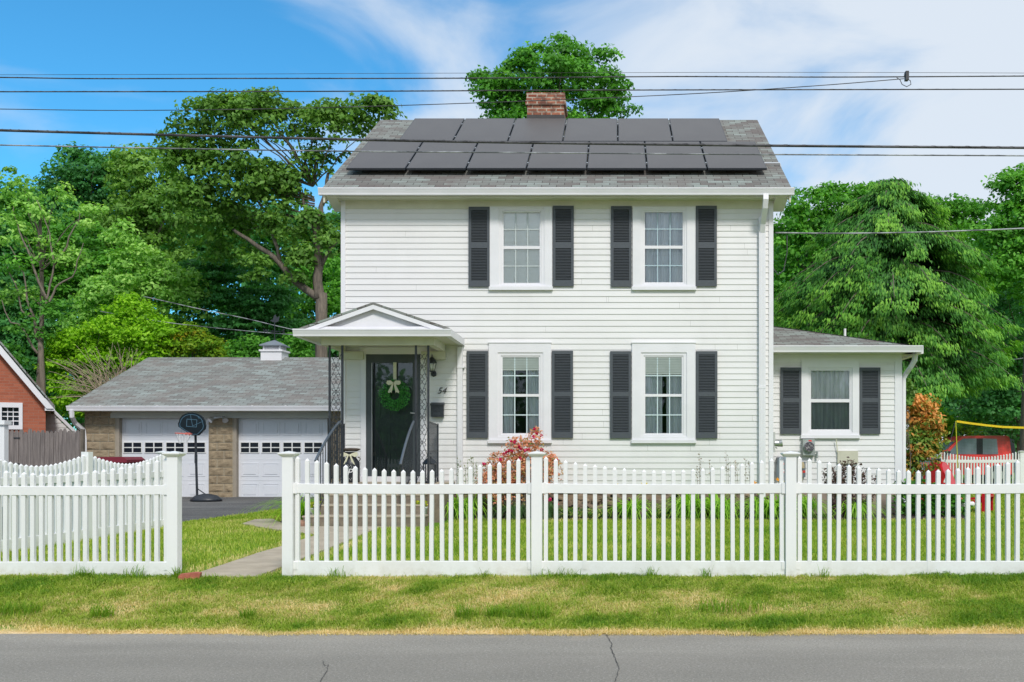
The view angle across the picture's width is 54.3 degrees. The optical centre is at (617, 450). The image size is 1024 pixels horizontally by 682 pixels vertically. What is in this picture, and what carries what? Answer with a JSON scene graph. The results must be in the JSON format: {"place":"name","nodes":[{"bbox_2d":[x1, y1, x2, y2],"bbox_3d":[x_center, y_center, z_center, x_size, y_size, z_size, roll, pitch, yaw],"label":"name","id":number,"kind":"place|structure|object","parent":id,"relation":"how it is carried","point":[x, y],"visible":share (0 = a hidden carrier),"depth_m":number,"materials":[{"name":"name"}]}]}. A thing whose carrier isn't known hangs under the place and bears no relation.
{"place":"outdoors","nodes":[
{"label":"outdoors","id":0,"kind":"place"},
{"bbox_2d":[2,497,313,539],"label":"driveway","id":1,"kind":"structure","parent":0,"point":[225,506],"depth_m":20.98,"materials":[{"name":"asphalt"}]},
{"bbox_2d":[97,457,144,463],"bbox_3d":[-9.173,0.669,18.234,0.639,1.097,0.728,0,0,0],"label":"car","id":2,"kind":"object","parent":1,"relation":"on","point":[127,460],"visible":0.12,"depth_m":17.87,"materials":[{"name":"red metal"}]},
{"bbox_2d":[175,412,222,501],"bbox_3d":[-9.885,0.159,23.374,1.052,2.099,0.617,0,0,-27],"label":"basketball hoop","id":3,"kind":"object","parent":1,"relation":"on","point":[193,424],"visible":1,"depth_m":23.28,"materials":[{"name":"black metal"}]},
{"bbox_2d":[143,296,291,329],"bbox_3d":[-11.346,-4.092,31.001,6.998,1.486,0.024,0,0,0],"label":"overhead cable","id":4,"kind":"object","parent":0,"point":[216,312],"visible":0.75,"depth_m":30.99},
{"bbox_2d":[185,508,281,522],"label":"lawn grass","id":5,"kind":"structure","parent":0,"point":[254,515],"depth_m":17.02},
{"bbox_2d":[201,519,380,578],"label":"path","id":6,"kind":"structure","parent":0,"point":[265,561],"depth_m":11.16,"materials":[{"name":"concrete"}]},
{"bbox_2d":[2,78,903,110],"bbox_3d":[-2.653,-4.385,12.200,12.373,0.401,0.010,0,0,0],"label":"overhead cable","id":7,"kind":"object","parent":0,"point":[450,103],"visible":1,"depth_m":12.20,"materials":[{"name":"rubber"}]},
{"bbox_2d":[34,72,945,74],"bbox_3d":[-1.271,-4.756,12.500,15.572,0.039,0.005,0,0,0],"label":"overhead cable","id":8,"kind":"object","parent":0,"point":[587,72],"visible":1,"depth_m":12.50,"materials":[{"name":"rubber"}]},
{"bbox_2d":[0,632,1023,681],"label":"road","id":9,"kind":"structure","parent":0,"point":[491,658],"depth_m":6.75,"materials":[{"name":"asphalt"}]},
{"bbox_2d":[0,630,1021,635],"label":"straw litter","id":10,"kind":"object","parent":9,"relation":"on","point":[820,632],"visible":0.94,"depth_m":7.67,"materials":[{"name":"beige plant"}]},
{"bbox_2d":[0,473,1023,637],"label":"ground","id":11,"kind":"structure","parent":0,"point":[12,631],"depth_m":8.83,"materials":[{"name":"plant"}]},
{"bbox_2d":[0,420,11,462],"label":"white post","id":12,"kind":"object","parent":11,"relation":"on","point":[4,439],"visible":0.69,"depth_m":20.96,"materials":[{"name":"plastic"}]},
{"bbox_2d":[0,341,75,433],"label":"brick house","id":13,"kind":"structure","parent":11,"relation":"on","point":[26,404],"depth_m":24.73,"materials":[{"name":"brick"}]},
{"bbox_2d":[0,402,22,428],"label":"window","id":14,"kind":"structure","parent":13,"relation":"in","point":[13,412],"depth_m":24.66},
{"bbox_2d":[0,201,83,393],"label":"sparse tree","id":15,"kind":"object","parent":11,"relation":"on","point":[45,306],"visible":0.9,"depth_m":30.55,"materials":[{"name":"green plant"}]},
{"bbox_2d":[9,429,84,502],"bbox_3d":[-14.811,0.409,22.510,5.379,1.822,0.080,0,0,0],"label":"board fence","id":16,"kind":"object","parent":11,"relation":"on","point":[35,448],"visible":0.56,"depth_m":22.50,"materials":[{"name":"grey wood"}]},
{"bbox_2d":[0,165,108,385],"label":"sparse tree","id":17,"kind":"object","parent":11,"relation":"on","point":[64,259],"visible":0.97,"depth_m":30.80,"materials":[{"name":"green plant"}]},
{"bbox_2d":[0,217,108,431],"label":"dense tree","id":18,"kind":"object","parent":11,"relation":"on","point":[13,312],"visible":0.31,"depth_m":37.26,"materials":[{"name":"green plant"}]},
{"bbox_2d":[0,180,144,430],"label":"dense tree","id":19,"kind":"object","parent":11,"relation":"on","point":[71,287],"visible":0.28,"depth_m":38.97,"materials":[{"name":"green plant"}]},
{"bbox_2d":[0,451,168,552],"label":"picket fence","id":20,"kind":"object","parent":11,"relation":"on","point":[88,462],"visible":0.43,"depth_m":13.18,"materials":[{"name":"white plastic"}]},
{"bbox_2d":[27,141,142,379],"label":"dense tree","id":21,"kind":"object","parent":11,"relation":"on","point":[87,166],"visible":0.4,"depth_m":42.93,"materials":[{"name":"green plant"}]},
{"bbox_2d":[0,451,186,576],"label":"picket fence","id":22,"kind":"object","parent":11,"relation":"on","point":[170,489],"visible":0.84,"depth_m":9.50,"materials":[{"name":"white plastic"}]},
{"bbox_2d":[47,342,142,398],"bbox_3d":[-15.712,-2.215,30.205,2.873,2.158,1.596,0,0,0],"label":"dead bush","id":23,"kind":"object","parent":11,"relation":"on","point":[96,384],"visible":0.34,"depth_m":30.08,"materials":[{"name":"beige plant"}]},
{"bbox_2d":[29,291,186,419],"bbox_3d":[-16.012,-1.734,31.468,4.979,6.542,2.577,0,0,0],"label":"tree","id":24,"kind":"object","parent":11,"relation":"on","point":[141,334],"visible":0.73,"depth_m":30.96,"materials":[{"name":"green plant"}]},
{"bbox_2d":[51,216,214,352],"bbox_3d":[-17.444,-3.466,35.975,5.644,9.991,3.605,0,0,0],"label":"dense tree","id":25,"kind":"object","parent":11,"relation":"on","point":[105,289],"visible":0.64,"depth_m":35.34,"materials":[{"name":"green plant"}]},
{"bbox_2d":[79,142,205,307],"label":"dense tree","id":26,"kind":"object","parent":11,"relation":"on","point":[139,204],"visible":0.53,"depth_m":41.17,"materials":[{"name":"green plant"}]},
{"bbox_2d":[178,572,201,579],"bbox_3d":[-4.036,1.185,9.350,0.200,0.056,0.100,-4,1,-12],"label":"loose brick","id":27,"kind":"object","parent":11,"relation":"on","point":[192,575],"visible":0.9,"depth_m":9.31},
{"bbox_2d":[157,321,230,356],"bbox_3d":[-13.515,-1.305,31.801,2.301,5.651,1.627,0,0,0],"label":"bush","id":28,"kind":"object","parent":11,"relation":"on","point":[199,341],"visible":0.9,"depth_m":31.42,"materials":[{"name":"green plant"}]},
{"bbox_2d":[66,357,340,496],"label":"garage","id":29,"kind":"structure","parent":11,"relation":"on","point":[258,414],"depth_m":25.76,"materials":[{"name":"white paint"}]},
{"bbox_2d":[122,418,208,496],"bbox_3d":[-11.778,0.232,25.760,2.407,2.136,0.080,0,0,0],"label":"garage door","id":30,"kind":"structure","parent":29,"relation":"in","point":[141,437],"depth_m":25.76,"materials":[{"name":"white paint"}]},
{"bbox_2d":[259,314,289,359],"bbox_3d":[-10.211,-3.260,29.500,0.695,1.577,0.695,0,0,0],"label":"cupola","id":31,"kind":"object","parent":29,"relation":"on","point":[274,349],"visible":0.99,"depth_m":29.19,"materials":[{"name":"wood"}]},
{"bbox_2d":[239,418,327,496],"bbox_3d":[-8.734,0.232,25.760,2.407,2.136,0.080,0,0,0],"label":"garage door","id":32,"kind":"structure","parent":29,"relation":"in","point":[260,439],"depth_m":25.76,"materials":[{"name":"white paint"}]},
{"bbox_2d":[165,251,314,356],"bbox_3d":[-13.885,-2.970,36.984,6.516,8.990,3.747,0,0,0],"label":"dense tree","id":33,"kind":"object","parent":11,"relation":"on","point":[246,296],"visible":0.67,"depth_m":36.20,"materials":[{"name":"green plant"}]},
{"bbox_2d":[203,331,314,356],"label":"dense tree","id":34,"kind":"object","parent":11,"relation":"on","point":[252,347],"visible":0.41,"depth_m":33.53,"materials":[{"name":"green plant"}]},
{"bbox_2d":[143,85,406,356],"bbox_3d":[-11.443,-5.283,33.004,8.638,13.657,4.554,0,0,16],"label":"oak tree","id":35,"kind":"object","parent":11,"relation":"on","point":[260,178],"visible":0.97,"depth_m":32.48,"materials":[{"name":"green plant"}]},
{"bbox_2d":[230,494,323,524],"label":"ornamental grass","id":36,"kind":"object","parent":11,"relation":"on","point":[302,509],"depth_m":15.60,"materials":[{"name":"green plant"}]},
{"bbox_2d":[279,254,340,346],"bbox_3d":[-12.256,-3.187,39.897,3.472,9.419,2.881,0,0,0],"label":"dense tree","id":37,"kind":"object","parent":11,"relation":"on","point":[333,303],"visible":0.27,"depth_m":39.53,"materials":[{"name":"green plant"}]},
{"bbox_2d":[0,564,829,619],"bbox_3d":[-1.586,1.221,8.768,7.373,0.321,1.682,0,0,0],"label":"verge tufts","id":38,"kind":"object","parent":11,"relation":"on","point":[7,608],"visible":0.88,"depth_m":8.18,"materials":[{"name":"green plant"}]},
{"bbox_2d":[444,497,496,521],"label":"daylily","id":39,"kind":"object","parent":11,"relation":"on","point":[455,509],"visible":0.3,"depth_m":16.51,"materials":[{"name":"green plant"}]},
{"bbox_2d":[0,181,1023,428],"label":"woods","id":40,"kind":"object","parent":11,"relation":"on","point":[266,243],"visible":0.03,"depth_m":57.16,"materials":[{"name":"green plant"}]},
{"bbox_2d":[463,31,643,119],"bbox_3d":[-2.540,-7.641,39.835,7.251,18.342,4.551,0,0,0],"label":"maple tree","id":41,"kind":"object","parent":11,"relation":"on","point":[560,60],"visible":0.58,"depth_m":39.15,"materials":[{"name":"green plant"}]},
{"bbox_2d":[292,92,922,526],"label":"house","id":42,"kind":"structure","parent":11,"relation":"on","point":[618,320],"depth_m":17.26,"materials":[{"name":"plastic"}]},
{"bbox_2d":[100,311,292,334],"bbox_3d":[-12.102,-3.934,31.201,8.407,0.918,0.024,0,0,0],"label":"overhead cable","id":43,"kind":"object","parent":42,"relation":"attached to","point":[209,327],"visible":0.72,"depth_m":31.19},
{"bbox_2d":[340,448,360,482],"bbox_3d":[-4.506,0.251,16.750,0.336,0.585,0.310,0,0,0],"label":"milk can","id":44,"kind":"object","parent":42,"relation":"on","point":[351,461],"visible":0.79,"depth_m":16.63,"materials":[{"name":"black metal"}]},
{"bbox_2d":[346,141,421,169],"bbox_3d":[-4.237,-5.421,18.186,1.060,0.983,1.569,0,0,0],"label":"solar panel","id":45,"kind":"object","parent":42,"relation":"attached to","point":[381,161],"visible":0.96,"depth_m":18.04,"materials":[{"name":"black glass"}]},
{"bbox_2d":[366,354,419,475],"bbox_3d":[-3.903,-0.557,17.276,0.951,2.235,0.168,0,0,0],"label":"front door","id":46,"kind":"structure","parent":42,"relation":"in","point":[387,430],"depth_m":17.31,"materials":[{"name":"wood"}]},
{"bbox_2d":[378,362,410,410],"bbox_3d":[-3.863,-1.103,17.162,0.572,0.852,0.124,0,0,0],"label":"wreath","id":47,"kind":"object","parent":46,"relation":"attached to","point":[395,382],"visible":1,"depth_m":17.16,"materials":[{"name":"plant"}]},
{"bbox_2d":[400,118,464,142],"bbox_3d":[-3.671,-6.392,19.766,1.055,0.988,1.577,0,0,0],"label":"solar panel","id":48,"kind":"object","parent":42,"relation":"attached to","point":[433,128],"visible":0.89,"depth_m":19.74,"materials":[{"name":"black glass"}]},
{"bbox_2d":[430,402,444,416],"bbox_3d":[-3.127,-0.707,17.204,0.234,0.256,0.105,0,0,0],"label":"mailbox","id":49,"kind":"object","parent":42,"relation":"attached to","point":[437,409],"visible":1,"depth_m":17.17,"materials":[{"name":"black metal"}]},
{"bbox_2d":[406,142,477,169],"bbox_3d":[-3.177,-5.421,18.186,1.060,0.983,1.569,0,0,0],"label":"solar panel","id":50,"kind":"object","parent":42,"relation":"attached to","point":[439,161],"visible":0.89,"depth_m":17.98,"materials":[{"name":"black glass"}]},
{"bbox_2d":[454,118,514,140],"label":"solar panel","id":51,"kind":"object","parent":42,"relation":"attached to","point":[485,129],"visible":0.87,"depth_m":19.74,"materials":[{"name":"black glass"}]},
{"bbox_2d":[467,143,532,169],"bbox_3d":[-2.116,-5.421,18.186,1.060,0.983,1.569,0,0,0],"label":"solar panel","id":52,"kind":"object","parent":42,"relation":"attached to","point":[498,161],"visible":0.87,"depth_m":17.98,"materials":[{"name":"black glass"}]},
{"bbox_2d":[488,342,551,442],"bbox_3d":[-1.696,-1.006,17.589,1.109,1.762,0.762,0,0,0],"label":"window","id":53,"kind":"structure","parent":42,"relation":"in","point":[519,372],"depth_m":17.26,"materials":[{"name":"white glass"}]},
{"bbox_2d":[489,206,552,289],"bbox_3d":[-1.678,-3.518,17.589,1.111,1.455,0.762,0,0,0],"label":"window","id":54,"kind":"structure","parent":42,"relation":"in","point":[520,236],"depth_m":17.26,"materials":[{"name":"white glass"}]},
{"bbox_2d":[509,118,565,140],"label":"solar panel","id":55,"kind":"object","parent":42,"relation":"attached to","point":[538,129],"visible":0.92,"depth_m":19.74,"materials":[{"name":"black glass"}]},
{"bbox_2d":[527,141,588,169],"bbox_3d":[-1.056,-5.421,18.186,1.060,0.983,1.569,0,0,0],"label":"solar panel","id":56,"kind":"object","parent":42,"relation":"attached to","point":[540,161],"visible":0.94,"depth_m":17.98,"materials":[{"name":"black glass"}]},
{"bbox_2d":[564,118,617,141],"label":"solar panel","id":57,"kind":"object","parent":42,"relation":"attached to","point":[591,129],"visible":0.96,"depth_m":19.74,"materials":[{"name":"black glass"}]},
{"bbox_2d":[587,141,646,169],"bbox_3d":[0.005,-5.421,18.186,1.060,0.983,1.569,0,0,0],"label":"solar panel","id":58,"kind":"object","parent":42,"relation":"attached to","point":[617,162],"visible":0.96,"depth_m":17.98,"materials":[{"name":"black glass"}]},
{"bbox_2d":[618,118,672,142],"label":"solar panel","id":59,"kind":"object","parent":42,"relation":"attached to","point":[644,129],"visible":1,"depth_m":19.74,"materials":[{"name":"black glass"}]},
{"bbox_2d":[631,342,695,442],"bbox_3d":[0.808,-1.005,17.589,1.129,1.760,0.762,0,0,0],"label":"window","id":60,"kind":"structure","parent":42,"relation":"in","point":[663,373],"depth_m":17.25,"materials":[{"name":"white glass"}]},
{"bbox_2d":[632,206,695,289],"bbox_3d":[0.814,-3.518,17.589,1.117,1.455,0.762,0,0,0],"label":"window","id":61,"kind":"structure","parent":42,"relation":"in","point":[664,237],"depth_m":17.27,"materials":[{"name":"white glass"}]},
{"bbox_2d":[645,141,706,169],"bbox_3d":[1.065,-5.421,18.186,1.060,0.983,1.569,0,0,0],"label":"solar panel","id":62,"kind":"object","parent":42,"relation":"attached to","point":[672,162],"visible":0.94,"depth_m":17.98,"materials":[{"name":"black glass"}]},
{"bbox_2d":[669,118,726,142],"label":"solar panel","id":63,"kind":"object","parent":42,"relation":"attached to","point":[697,129],"visible":1,"depth_m":19.74,"materials":[{"name":"black glass"}]},
{"bbox_2d":[701,141,766,169],"bbox_3d":[2.113,-5.421,18.186,1.034,0.983,1.569,0,0,0],"label":"solar panel","id":64,"kind":"object","parent":42,"relation":"attached to","point":[735,162],"visible":0.84,"depth_m":17.98,"materials":[{"name":"black glass"}]},
{"bbox_2d":[773,235,787,274],"bbox_3d":[2.873,-3.465,17.600,0.309,0.709,0.080,0,0,0],"label":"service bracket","id":65,"kind":"object","parent":42,"relation":"attached to","point":[785,258],"visible":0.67,"depth_m":17.60,"materials":[{"name":"metal"}]},
{"bbox_2d":[775,228,1023,233],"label":"overhead cable","id":66,"kind":"object","parent":65,"relation":"attached to","point":[897,232],"visible":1,"depth_m":17.59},
{"bbox_2d":[797,439,817,457],"bbox_3d":[3.430,0.168,17.807,0.376,0.745,0.160,0,0,0],"label":"electric meter","id":67,"kind":"object","parent":42,"relation":"attached to","point":[808,446],"visible":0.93,"depth_m":17.79,"materials":[{"name":"metal"}]},
{"bbox_2d":[800,362,859,437],"bbox_3d":[3.844,-0.907,18.219,1.070,1.380,0.762,0,0,0],"label":"window","id":68,"kind":"structure","parent":42,"relation":"in","point":[829,390],"depth_m":17.89,"materials":[{"name":"white glass"}]},
{"bbox_2d":[836,439,857,463],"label":"utility panel","id":69,"kind":"object","parent":42,"relation":"attached to","point":[844,455],"visible":0.91,"depth_m":17.85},
{"bbox_2d":[277,451,1023,577],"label":"picket fence","id":70,"kind":"object","parent":11,"relation":"on","point":[790,487],"visible":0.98,"depth_m":9.50,"materials":[{"name":"white plastic"}]},
{"bbox_2d":[448,507,964,519],"bbox_3d":[1.700,1.173,18.450,9.400,0.065,4.100,0,0,0],"label":"mulch bed","id":71,"kind":"object","parent":11,"relation":"on","point":[903,516],"visible":0.11,"depth_m":16.80,"materials":[{"name":"soil"}]},
{"bbox_2d":[444,494,511,519],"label":"daylily","id":72,"kind":"object","parent":71,"relation":"on","point":[475,503],"visible":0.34,"depth_m":16.69,"materials":[{"name":"green plant"}]},
{"bbox_2d":[482,501,548,521],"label":"plant","id":73,"kind":"object","parent":71,"relation":"on","point":[513,511],"visible":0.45,"depth_m":16.53,"materials":[{"name":"green plant"}]},
{"bbox_2d":[474,426,563,516],"bbox_3d":[-1.665,0.349,16.750,1.523,1.539,0.655,0,0,0],"label":"rose bush","id":74,"kind":"object","parent":71,"relation":"on","point":[520,454],"visible":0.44,"depth_m":16.65,"materials":[{"name":"red plant"}]},
{"bbox_2d":[543,507,590,516],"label":"plant","id":75,"kind":"object","parent":71,"relation":"on","point":[570,511],"visible":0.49,"depth_m":16.72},
{"bbox_2d":[572,507,620,517],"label":"plant","id":76,"kind":"object","parent":71,"relation":"on","point":[599,513],"visible":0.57,"depth_m":16.71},
{"bbox_2d":[588,483,670,520],"bbox_3d":[0.176,0.858,16.742,1.734,0.673,1.639,0,0,31],"label":"daylily","id":77,"kind":"object","parent":71,"relation":"on","point":[629,508],"visible":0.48,"depth_m":16.66,"materials":[{"name":"green plant"}]},
{"bbox_2d":[640,494,728,520],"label":"daylily","id":78,"kind":"object","parent":71,"relation":"on","point":[687,502],"visible":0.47,"depth_m":16.66,"materials":[{"name":"green plant"}]},
{"bbox_2d":[677,494,765,520],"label":"daylily","id":79,"kind":"object","parent":71,"relation":"on","point":[727,505],"visible":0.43,"depth_m":16.67,"materials":[{"name":"green plant"}]},
{"bbox_2d":[695,454,749,517],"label":"seed stalks","id":80,"kind":"object","parent":71,"relation":"on","point":[728,476],"visible":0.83,"depth_m":16.80,"materials":[{"name":"brown plant"}]},
{"bbox_2d":[726,478,813,521],"bbox_3d":[2.414,0.829,16.763,1.936,0.746,2.027,0,0,0],"label":"daylily","id":81,"kind":"object","parent":71,"relation":"on","point":[756,505],"visible":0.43,"depth_m":16.66,"materials":[{"name":"green plant"}]},
{"bbox_2d":[744,481,823,519],"bbox_3d":[2.828,0.849,16.944,2.033,0.707,2.092,0,0,34],"label":"daylily","id":82,"kind":"object","parent":71,"relation":"on","point":[775,511],"visible":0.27,"depth_m":16.72,"materials":[{"name":"green plant"}]},
{"bbox_2d":[767,494,835,518],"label":"daylily","id":83,"kind":"object","parent":71,"relation":"on","point":[814,505],"visible":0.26,"depth_m":16.85,"materials":[{"name":"green plant"}]},
{"bbox_2d":[822,456,881,517],"bbox_3d":[3.976,0.633,16.894,1.002,1.058,0.423,0,0,0],"label":"purple shrub","id":84,"kind":"object","parent":71,"relation":"on","point":[843,480],"visible":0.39,"depth_m":16.86,"materials":[{"name":"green plant"}]},
{"bbox_2d":[815,498,895,517],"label":"daylily","id":85,"kind":"object","parent":71,"relation":"on","point":[854,509],"visible":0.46,"depth_m":16.70,"materials":[{"name":"green plant"}]},
{"bbox_2d":[891,478,933,514],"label":"plant","id":86,"kind":"object","parent":71,"relation":"on","point":[903,508],"visible":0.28,"depth_m":17.35,"materials":[{"name":"green plant"}]},
{"bbox_2d":[906,378,919,470],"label":"leafy shrub","id":87,"kind":"object","parent":71,"relation":"on","point":[910,393],"visible":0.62,"depth_m":18.81,"materials":[{"name":"green plant"}]},
{"bbox_2d":[901,482,955,515],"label":"plant","id":88,"kind":"object","parent":71,"relation":"on","point":[923,502],"visible":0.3,"depth_m":17.11,"materials":[{"name":"green plant"}]},
{"bbox_2d":[906,393,954,480],"bbox_3d":[5.944,0.163,19.572,1.316,2.740,1.104,0,0,0],"label":"orange shrub","id":89,"kind":"object","parent":71,"relation":"on","point":[924,438],"visible":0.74,"depth_m":19.37,"materials":[{"name":"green plant"}]},
{"bbox_2d":[931,494,973,515],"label":"plant","id":90,"kind":"object","parent":71,"relation":"on","point":[953,507],"visible":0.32,"depth_m":17.09,"materials":[{"name":"green plant"}]},
{"bbox_2d":[773,180,874,328],"bbox_3d":[7.929,-4.141,35.984,5.985,11.339,3.454,0,0,0],"label":"maple tree","id":91,"kind":"object","parent":11,"relation":"on","point":[797,215],"visible":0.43,"depth_m":35.20,"materials":[{"name":"green plant"}]},
{"bbox_2d":[773,176,1023,402],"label":"hemlock tree","id":92,"kind":"object","parent":11,"relation":"on","point":[857,285],"visible":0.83,"depth_m":25.37,"materials":[{"name":"green plant"}]},
{"bbox_2d":[921,461,944,505],"bbox_3d":[6.087,0.720,19.778,0.986,1.000,0.680,0,0,-28],"label":"garden chair","id":93,"kind":"object","parent":11,"relation":"on","point":[933,474],"visible":0.08,"depth_m":19.96,"materials":[{"name":"red plastic"}]},
{"bbox_2d":[907,371,1016,455],"bbox_3d":[14.624,-1.449,39.951,8.466,5.993,4.822,0,0,0],"label":"dense tree","id":94,"kind":"object","parent":11,"relation":"on","point":[946,403],"visible":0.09,"depth_m":38.85,"materials":[{"name":"green plant"}]},
{"bbox_2d":[940,462,993,511],"bbox_3d":[6.697,0.720,18.894,0.986,1.000,0.680,0,0,32],"label":"garden chair","id":95,"kind":"object","parent":11,"relation":"on","point":[944,466],"visible":0.33,"depth_m":18.92,"materials":[{"name":"red plastic"}]},
{"bbox_2d":[923,436,1011,483],"bbox_3d":[11.951,0.349,34.835,3.297,1.716,2.030,0,0,0],"label":"pickup truck","id":96,"kind":"object","parent":11,"relation":"on","point":[966,447],"visible":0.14,"depth_m":34.09,"materials":[{"name":"red metal"}]},
{"bbox_2d":[915,348,1022,437],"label":"bush","id":97,"kind":"object","parent":11,"relation":"on","point":[950,422],"visible":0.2,"depth_m":35.39,"materials":[{"name":"green plant"}]},
{"bbox_2d":[925,193,1014,387],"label":"maple tree","id":98,"kind":"object","parent":11,"relation":"on","point":[961,212],"visible":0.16,"depth_m":45.38,"materials":[{"name":"green plant"}]},
{"bbox_2d":[936,451,1023,483],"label":"picket fence","id":99,"kind":"object","parent":11,"relation":"on","point":[994,461],"visible":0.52,"depth_m":30.18,"materials":[{"name":"white plastic"}]},
{"bbox_2d":[942,288,1023,482],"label":"dense tree","id":100,"kind":"object","parent":11,"relation":"on","point":[987,407],"visible":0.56,"depth_m":33.46,"materials":[{"name":"green plant"}]},
{"bbox_2d":[945,420,1023,467],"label":"badminton net","id":101,"kind":"object","parent":11,"relation":"on","point":[998,426],"visible":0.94,"depth_m":24.00,"materials":[{"name":"yellow fabric"}]},
{"bbox_2d":[961,162,1023,450],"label":"maple tree","id":102,"kind":"object","parent":11,"relation":"on","point":[1009,212],"visible":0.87,"depth_m":30.47,"materials":[{"name":"green plant"}]},
{"bbox_2d":[0,129,1023,148],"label":"overhead cable","id":103,"kind":"object","parent":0,"point":[520,142],"visible":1,"depth_m":11.99,"materials":[{"name":"rubber"}]},
{"bbox_2d":[0,144,1023,155],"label":"overhead cable","id":104,"kind":"object","parent":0,"point":[506,152],"visible":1,"depth_m":11.89,"materials":[{"name":"rubber"}]},
{"bbox_2d":[0,71,1023,86],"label":"overhead cable","id":105,"kind":"object","parent":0,"point":[906,76],"visible":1,"depth_m":12.39,"materials":[{"name":"rubber"}]},
{"bbox_2d":[0,89,1023,91],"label":"overhead cable","id":106,"kind":"object","parent":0,"point":[515,90],"visible":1,"depth_m":12.29,"materials":[{"name":"rubber"}]},
{"bbox_2d":[0,0,1023,449],"label":"sky","id":107,"kind":"structure","parent":0,"point":[191,38],"materials":[{"name":"blue"}]},
{"bbox_2d":[1,517,1023,577],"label":"lawn grass","id":108,"kind":"structure","parent":0,"point":[212,526],"depth_m":12.82,"materials":[{"name":"plant"}]},
{"bbox_2d":[901,493,1023,519],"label":"lawn grass","id":109,"kind":"structure","parent":0,"point":[972,513],"depth_m":19.71,"materials":[{"name":"plant"}]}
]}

